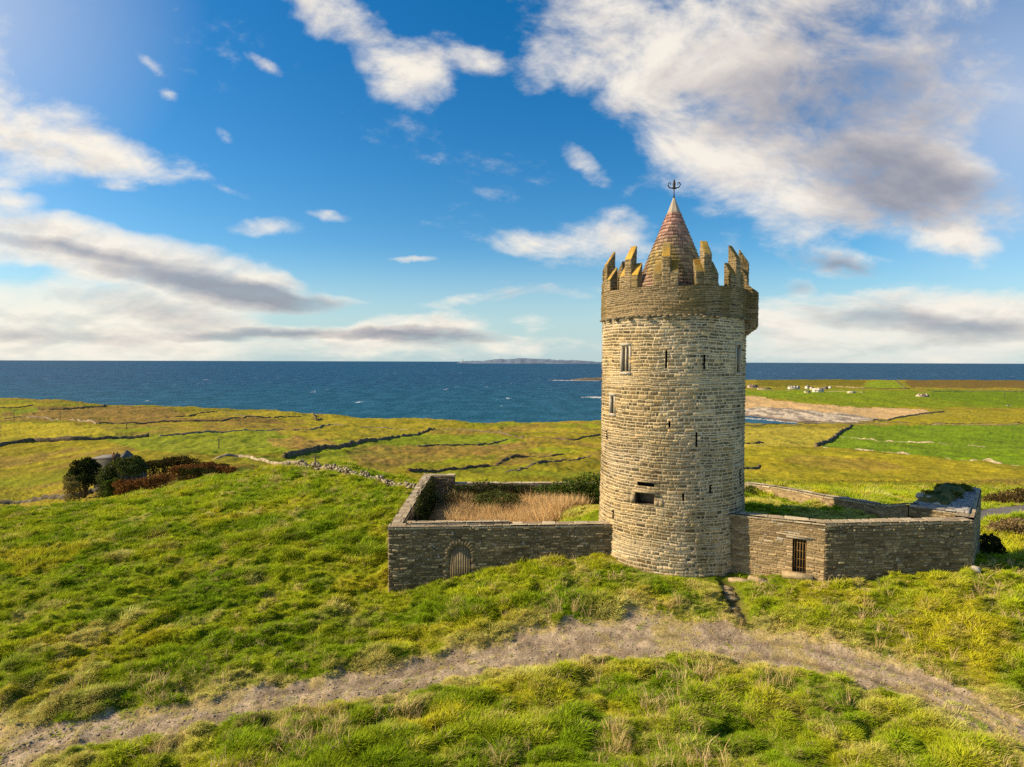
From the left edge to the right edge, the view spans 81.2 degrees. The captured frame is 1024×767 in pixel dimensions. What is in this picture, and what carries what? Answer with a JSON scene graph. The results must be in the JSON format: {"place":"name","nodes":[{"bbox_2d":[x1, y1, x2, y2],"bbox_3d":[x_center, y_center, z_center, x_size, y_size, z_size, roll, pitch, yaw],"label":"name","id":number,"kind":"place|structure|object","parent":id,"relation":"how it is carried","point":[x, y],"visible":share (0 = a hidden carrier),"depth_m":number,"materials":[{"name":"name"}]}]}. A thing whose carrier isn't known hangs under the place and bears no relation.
{"place":"outdoors","nodes":[
{"label":"outdoors","id":0,"kind":"place"},
{"bbox_2d":[0,379,1023,766],"bbox_3d":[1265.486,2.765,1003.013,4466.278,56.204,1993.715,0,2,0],"label":"terrain","id":1,"kind":"structure","parent":0,"point":[790,453],"depth_m":135.20,"materials":[{"name":"green plant"}]},
{"bbox_2d":[0,404,33,407],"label":"field wall","id":2,"kind":"structure","parent":1,"relation":"on","point":[17,407],"depth_m":404.16,"materials":[{"name":"stone"}]},
{"bbox_2d":[3,416,96,423],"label":"field wall","id":3,"kind":"structure","parent":1,"relation":"on","point":[79,420],"depth_m":306.34,"materials":[{"name":"stone"}]},
{"bbox_2d":[0,487,100,504],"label":"field wall","id":4,"kind":"structure","parent":1,"relation":"on","point":[55,496],"depth_m":89.42,"materials":[{"name":"stone"}]},
{"bbox_2d":[62,475,82,502],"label":"bush","id":5,"kind":"object","parent":1,"relation":"on","point":[71,486],"visible":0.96,"depth_m":79.77,"materials":[{"name":"green plant"}]},
{"bbox_2d":[40,404,106,409],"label":"field wall","id":6,"kind":"structure","parent":1,"relation":"on","point":[75,407],"depth_m":418.21,"materials":[{"name":"stone"}]},
{"bbox_2d":[0,433,148,446],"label":"field wall","id":7,"kind":"structure","parent":1,"relation":"on","point":[60,438],"depth_m":190.69,"materials":[{"name":"stone"}]},
{"bbox_2d":[63,456,103,498],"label":"round tree","id":8,"kind":"object","parent":1,"relation":"on","point":[84,470],"visible":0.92,"depth_m":83.79,"materials":[{"name":"green plant"}]},
{"bbox_2d":[92,454,121,487],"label":"stone shed","id":9,"kind":"structure","parent":1,"relation":"on","point":[102,460],"depth_m":91.94,"materials":[{"name":"grey stone"}]},
{"bbox_2d":[94,460,121,498],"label":"bush","id":10,"kind":"object","parent":1,"relation":"on","point":[110,471],"visible":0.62,"depth_m":80.02,"materials":[{"name":"green plant"}]},
{"bbox_2d":[100,477,123,498],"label":"bush","id":11,"kind":"object","parent":1,"relation":"on","point":[109,488],"visible":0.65,"depth_m":78.99,"materials":[{"name":"green plant"}]},
{"bbox_2d":[102,450,147,489],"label":"ruined cottage","id":12,"kind":"structure","parent":1,"relation":"on","point":[126,453],"depth_m":89.52,"materials":[{"name":"stone"}]},
{"bbox_2d":[110,455,149,492],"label":"spreading tree","id":13,"kind":"object","parent":1,"relation":"on","point":[135,468],"visible":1,"depth_m":80.25,"materials":[{"name":"green plant"}]},
{"bbox_2d":[111,473,173,496],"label":"bracken","id":14,"kind":"object","parent":1,"relation":"on","point":[135,484],"visible":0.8,"depth_m":76.30,"materials":[{"name":"brown plant"}]},
{"bbox_2d":[145,455,229,477],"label":"hedge","id":15,"kind":"object","parent":1,"relation":"on","point":[164,463],"visible":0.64,"depth_m":99.64,"materials":[{"name":"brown plant"}]},
{"bbox_2d":[165,411,216,417],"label":"field wall","id":16,"kind":"structure","parent":1,"relation":"on","point":[193,414],"depth_m":378.05,"materials":[{"name":"stone"}]},
{"bbox_2d":[177,467,219,481],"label":"bush","id":17,"kind":"object","parent":1,"relation":"on","point":[197,472],"visible":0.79,"depth_m":85.50,"materials":[{"name":"green plant"}]},
{"bbox_2d":[167,461,238,482],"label":"bracken","id":18,"kind":"object","parent":1,"relation":"on","point":[208,465],"visible":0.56,"depth_m":88.15,"materials":[{"name":"brown plant"}]},
{"bbox_2d":[97,415,317,423],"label":"field wall","id":19,"kind":"structure","parent":1,"relation":"on","point":[198,420],"depth_m":296.40,"materials":[{"name":"stone"}]},
{"bbox_2d":[159,424,333,436],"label":"field wall","id":20,"kind":"structure","parent":1,"relation":"on","point":[320,426],"depth_m":218.21,"materials":[{"name":"stone"}]},
{"bbox_2d":[214,453,306,464],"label":"field wall","id":21,"kind":"structure","parent":1,"relation":"on","point":[253,457],"depth_m":124.11,"materials":[{"name":"stone"}]},
{"bbox_2d":[282,459,416,488],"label":"field wall","id":22,"kind":"structure","parent":1,"relation":"on","point":[345,470],"depth_m":55.41,"materials":[{"name":"stone"}]},
{"bbox_2d":[282,428,434,458],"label":"field wall","id":23,"kind":"structure","parent":1,"relation":"on","point":[288,454],"depth_m":167.55,"materials":[{"name":"stone"}]},
{"bbox_2d":[334,424,406,429],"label":"field wall","id":24,"kind":"structure","parent":1,"relation":"on","point":[373,427],"depth_m":344.71,"materials":[{"name":"stone"}]},
{"bbox_2d":[390,475,431,523],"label":"courtyard wall","id":25,"kind":"structure","parent":1,"relation":"on","point":[405,514],"depth_m":36.47,"materials":[{"name":"stone"}]},
{"bbox_2d":[412,475,438,523],"bbox_3d":[-5.529,8.065,38.114,1.358,3.824,7.286,0,2,0],"label":"ivy","id":26,"kind":"object","parent":25,"relation":"attached to","point":[424,499],"visible":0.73,"depth_m":36.83,"materials":[{"name":"green plant"}]},
{"bbox_2d":[424,473,455,493],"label":"courtyard wall","id":27,"kind":"structure","parent":1,"relation":"on","point":[445,482],"depth_m":45.62,"materials":[{"name":"stone"}]},
{"bbox_2d":[432,491,484,509],"bbox_3d":[-4.082,8.758,42.855,4.621,1.863,3.869,0,2,0],"label":"shrub","id":28,"kind":"object","parent":1,"relation":"on","point":[446,499],"visible":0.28,"depth_m":42.68,"materials":[{"name":"green plant"}]},
{"bbox_2d":[417,439,507,446],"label":"field wall","id":29,"kind":"structure","parent":1,"relation":"on","point":[427,445],"depth_m":223.72,"materials":[{"name":"stone"}]},
{"bbox_2d":[406,452,574,472],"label":"stone wall","id":30,"kind":"structure","parent":1,"relation":"on","point":[463,468],"depth_m":130.22,"materials":[{"name":"stone"}]},
{"bbox_2d":[471,488,523,508],"bbox_3d":[-1.020,8.620,42.441,3.596,2.401,2.164,-1,2,-18],"label":"shrub","id":31,"kind":"object","parent":1,"relation":"on","point":[489,498],"visible":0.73,"depth_m":42.13,"materials":[{"name":"green plant"}]},
{"bbox_2d":[387,520,612,591],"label":"courtyard wall","id":32,"kind":"structure","parent":1,"relation":"on","point":[419,552],"depth_m":31.74,"materials":[{"name":"stone"}]},
{"bbox_2d":[450,545,470,577],"bbox_3d":[-2.754,9.701,31.823,1.188,2.600,0.085,0,2,-4],"label":"door","id":33,"kind":"structure","parent":32,"relation":"in","point":[460,561],"depth_m":31.78,"materials":[{"name":"wood"}]},
{"bbox_2d":[422,488,596,550],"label":"reeds","id":34,"kind":"object","parent":1,"relation":"on","point":[533,508],"visible":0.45,"depth_m":40.23,"materials":[{"name":"beige plant"}]},
{"bbox_2d":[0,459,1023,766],"bbox_3d":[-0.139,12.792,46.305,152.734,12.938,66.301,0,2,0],"label":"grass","id":35,"kind":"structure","parent":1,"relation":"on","point":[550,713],"depth_m":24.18,"materials":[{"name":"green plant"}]},
{"bbox_2d":[0,532,1023,766],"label":"dry grass","id":36,"kind":"structure","parent":1,"relation":"on","point":[612,724],"depth_m":20.98,"materials":[{"name":"plant"}]},
{"bbox_2d":[441,428,600,440],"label":"field wall","id":37,"kind":"structure","parent":1,"relation":"on","point":[523,436],"depth_m":293.99,"materials":[{"name":"stone"}]},
{"bbox_2d":[505,455,590,471],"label":"stone wall","id":38,"kind":"structure","parent":1,"relation":"on","point":[542,461],"depth_m":139.37,"materials":[{"name":"stone"}]},
{"bbox_2d":[530,470,599,503],"bbox_3d":[5.781,8.028,45.013,8.927,3.042,3.126,0,2,0],"label":"shrub","id":39,"kind":"object","parent":1,"relation":"on","point":[592,489],"visible":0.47,"depth_m":44.56,"materials":[{"name":"green plant"}]},
{"bbox_2d":[599,179,758,576],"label":"castle tower","id":40,"kind":"structure","parent":1,"relation":"on","point":[679,323],"depth_m":30.24,"materials":[{"name":"stone"}]},
{"bbox_2d":[608,393,615,416],"bbox_3d":[5.471,1.136,32.173,0.251,1.229,0.617,-1,2,-22],"label":"window","id":41,"kind":"structure","parent":40,"relation":"in","point":[611,395],"depth_m":32.29,"materials":[{"name":"stone"}]},
{"bbox_2d":[619,343,630,374],"bbox_3d":[6.135,-1.291,31.324,0.617,1.644,0.755,-1,3,-38],"label":"window","id":42,"kind":"structure","parent":40,"relation":"in","point":[625,352],"depth_m":31.24,"materials":[{"name":"stone"}]},
{"bbox_2d":[735,342,741,374],"bbox_3d":[11.609,-1.271,30.814,0.675,1.686,0.251,-2,3,-44],"label":"window","id":43,"kind":"structure","parent":40,"relation":"in","point":[738,354],"depth_m":30.88,"materials":[{"name":"stone"}]},
{"bbox_2d":[454,481,919,517],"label":"courtyard wall","id":44,"kind":"structure","parent":1,"relation":"on","point":[894,510],"depth_m":40.07,"materials":[{"name":"stone"}]},
{"bbox_2d":[449,479,532,497],"bbox_3d":[-1.489,8.600,45.258,6.805,2.601,2.177,0,2,0],"label":"ivy","id":45,"kind":"object","parent":44,"relation":"attached to","point":[519,491],"visible":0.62,"depth_m":44.95,"materials":[{"name":"green plant"}]},
{"bbox_2d":[721,585,743,622],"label":"stone steps","id":46,"kind":"structure","parent":1,"relation":"on","point":[729,593],"depth_m":28.61,"materials":[{"name":"grey stone"}]},
{"bbox_2d":[728,576,750,582],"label":"stone slab","id":47,"kind":"structure","parent":1,"relation":"on","point":[732,579],"depth_m":29.80,"materials":[{"name":"beige stone"}]},
{"bbox_2d":[744,464,760,468],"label":"field wall","id":48,"kind":"structure","parent":1,"relation":"on","point":[755,467],"depth_m":133.54,"materials":[{"name":"stone"}]},
{"bbox_2d":[747,384,757,387],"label":"house","id":49,"kind":"structure","parent":1,"relation":"on","point":[752,386],"depth_m":1262.77,"materials":[{"name":"white paint"}]},
{"bbox_2d":[744,484,765,495],"bbox_3d":[18.102,8.117,44.885,2.057,1.005,1.526,1,2,18],"label":"shrub","id":50,"kind":"object","parent":1,"relation":"on","point":[748,490],"visible":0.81,"depth_m":44.67,"materials":[{"name":"green plant"}]},
{"bbox_2d":[747,575,766,583],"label":"stone slab","id":51,"kind":"structure","parent":1,"relation":"on","point":[760,579],"depth_m":29.43,"materials":[{"name":"beige stone"}]},
{"bbox_2d":[788,386,799,388],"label":"house","id":52,"kind":"structure","parent":1,"relation":"on","point":[793,387],"depth_m":1185.56,"materials":[{"name":"white paint"}]},
{"bbox_2d":[782,571,812,580],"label":"stone slab","id":53,"kind":"structure","parent":1,"relation":"on","point":[790,575],"depth_m":28.83,"materials":[{"name":"beige stone"}]},
{"bbox_2d":[812,388,823,392],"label":"house","id":54,"kind":"structure","parent":1,"relation":"on","point":[820,390],"depth_m":1028.54,"materials":[{"name":"white paint"}]},
{"bbox_2d":[814,424,853,446],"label":"field wall","id":55,"kind":"structure","parent":1,"relation":"on","point":[830,439],"depth_m":300.47,"materials":[{"name":"stone"}]},
{"bbox_2d":[729,511,974,581],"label":"courtyard wall","id":56,"kind":"structure","parent":1,"relation":"on","point":[867,549],"depth_m":28.66,"materials":[{"name":"stone"}]},
{"bbox_2d":[747,423,1020,425],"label":"field wall","id":57,"kind":"structure","parent":1,"relation":"on","point":[874,423],"depth_m":506.44,"materials":[{"name":"stone"}]},
{"bbox_2d":[864,387,909,388],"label":"field wall","id":58,"kind":"structure","parent":1,"relation":"on","point":[890,388],"depth_m":1259.53,"materials":[{"name":"stone"}]},
{"bbox_2d":[871,410,943,420],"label":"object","id":59,"kind":"structure","parent":1,"relation":"on","point":[909,415],"depth_m":643.05,"materials":[{"name":"stone"}]},
{"bbox_2d":[798,421,1022,424],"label":"field wall","id":60,"kind":"structure","parent":1,"relation":"on","point":[903,422],"depth_m":546.50,"materials":[{"name":"stone"}]},
{"bbox_2d":[845,437,982,446],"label":"field wall","id":61,"kind":"structure","parent":1,"relation":"on","point":[910,441],"depth_m":255.81,"materials":[{"name":"stone"}]},
{"bbox_2d":[823,447,1018,465],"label":"field wall","id":62,"kind":"structure","parent":1,"relation":"on","point":[987,459],"depth_m":157.94,"materials":[{"name":"stone"}]},
{"bbox_2d":[915,393,929,396],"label":"house","id":63,"kind":"structure","parent":1,"relation":"on","point":[923,395],"depth_m":989.18,"materials":[{"name":"white paint"}]},
{"bbox_2d":[908,482,977,521],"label":"outhouse","id":64,"kind":"structure","parent":1,"relation":"on","point":[952,499],"depth_m":31.77,"materials":[{"name":"stone"}]},
{"bbox_2d":[915,492,924,498],"bbox_3d":[22.467,6.164,32.813,0.477,0.379,0.439,-2,3,-38],"label":"boulder","id":65,"kind":"object","parent":64,"relation":"on","point":[919,495],"visible":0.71,"depth_m":32.69,"materials":[{"name":"grey stone"}]},
{"bbox_2d":[954,488,981,565],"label":"courtyard wall","id":66,"kind":"structure","parent":1,"relation":"on","point":[975,512],"depth_m":31.16,"materials":[{"name":"stone"}]},
{"bbox_2d":[970,566,980,573],"bbox_3d":[22.184,8.905,28.543,0.422,0.342,0.406,2,3,35],"label":"boulder","id":67,"kind":"object","parent":1,"relation":"on","point":[977,569],"visible":0.94,"depth_m":28.43,"materials":[{"name":"grey stone"}]},
{"bbox_2d":[933,391,1023,391],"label":"field wall","id":68,"kind":"structure","parent":1,"relation":"on","point":[970,391],"depth_m":1163.99,"materials":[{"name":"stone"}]},
{"bbox_2d":[979,532,1007,554],"bbox_3d":[29.969,10.534,37.400,1.729,1.962,3.966,2,3,36],"label":"bramble","id":69,"kind":"object","parent":1,"relation":"on","point":[990,543],"visible":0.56,"depth_m":37.73,"materials":[{"name":"green plant"}]},
{"bbox_2d":[981,516,1023,533],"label":"bramble","id":70,"kind":"object","parent":1,"relation":"on","point":[1014,525],"visible":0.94,"depth_m":43.91,"materials":[{"name":"brown plant"}]},
{"bbox_2d":[981,487,1023,503],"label":"bramble","id":71,"kind":"object","parent":1,"relation":"on","point":[1016,495],"visible":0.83,"depth_m":57.85,"materials":[{"name":"brown plant"}]},
{"bbox_2d":[0,360,1023,423],"bbox_3d":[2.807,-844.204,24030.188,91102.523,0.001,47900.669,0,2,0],"label":"sea","id":72,"kind":"structure","parent":0,"point":[488,393],"depth_m":1567.16,"materials":[{"name":"liquid"}]},
{"bbox_2d":[571,377,601,380],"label":"reef","id":73,"kind":"object","parent":72,"relation":"in","point":[596,378],"visible":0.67,"depth_m":1885.30,"materials":[{"name":"stone"}]},
{"bbox_2d":[746,418,797,422],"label":"foam","id":74,"kind":"object","parent":72,"relation":"on","point":[771,420],"visible":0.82,"depth_m":610.45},
{"bbox_2d":[0,603,1023,766],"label":"path","id":75,"kind":"structure","parent":0,"point":[523,641],"depth_m":23.18,"materials":[{"name":"beige gravel"}]},
{"bbox_2d":[0,0,1023,363],"label":"sky","id":76,"kind":"structure","parent":0,"point":[181,180],"materials":[{"name":"blue"}]},
{"bbox_2d":[458,358,601,363],"bbox_3d":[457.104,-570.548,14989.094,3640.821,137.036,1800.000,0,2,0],"label":"island","id":77,"kind":"structure","parent":0,"point":[522,361],"depth_m":14405.14,"materials":[{"name":"stone"}]},
{"bbox_2d":[745,407,877,422],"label":"beach","id":78,"kind":"structure","parent":0,"point":[789,415],"depth_m":650.08,"materials":[{"name":"stone"}]},
{"bbox_2d":[745,396,929,419],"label":"dune","id":79,"kind":"structure","parent":0,"point":[872,412],"depth_m":727.67,"materials":[{"name":"beige sand"}]},
{"bbox_2d":[981,505,1023,519],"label":"road","id":80,"kind":"structure","parent":0,"point":[998,510],"depth_m":52.39,"materials":[{"name":"grey asphalt"}]}
]}

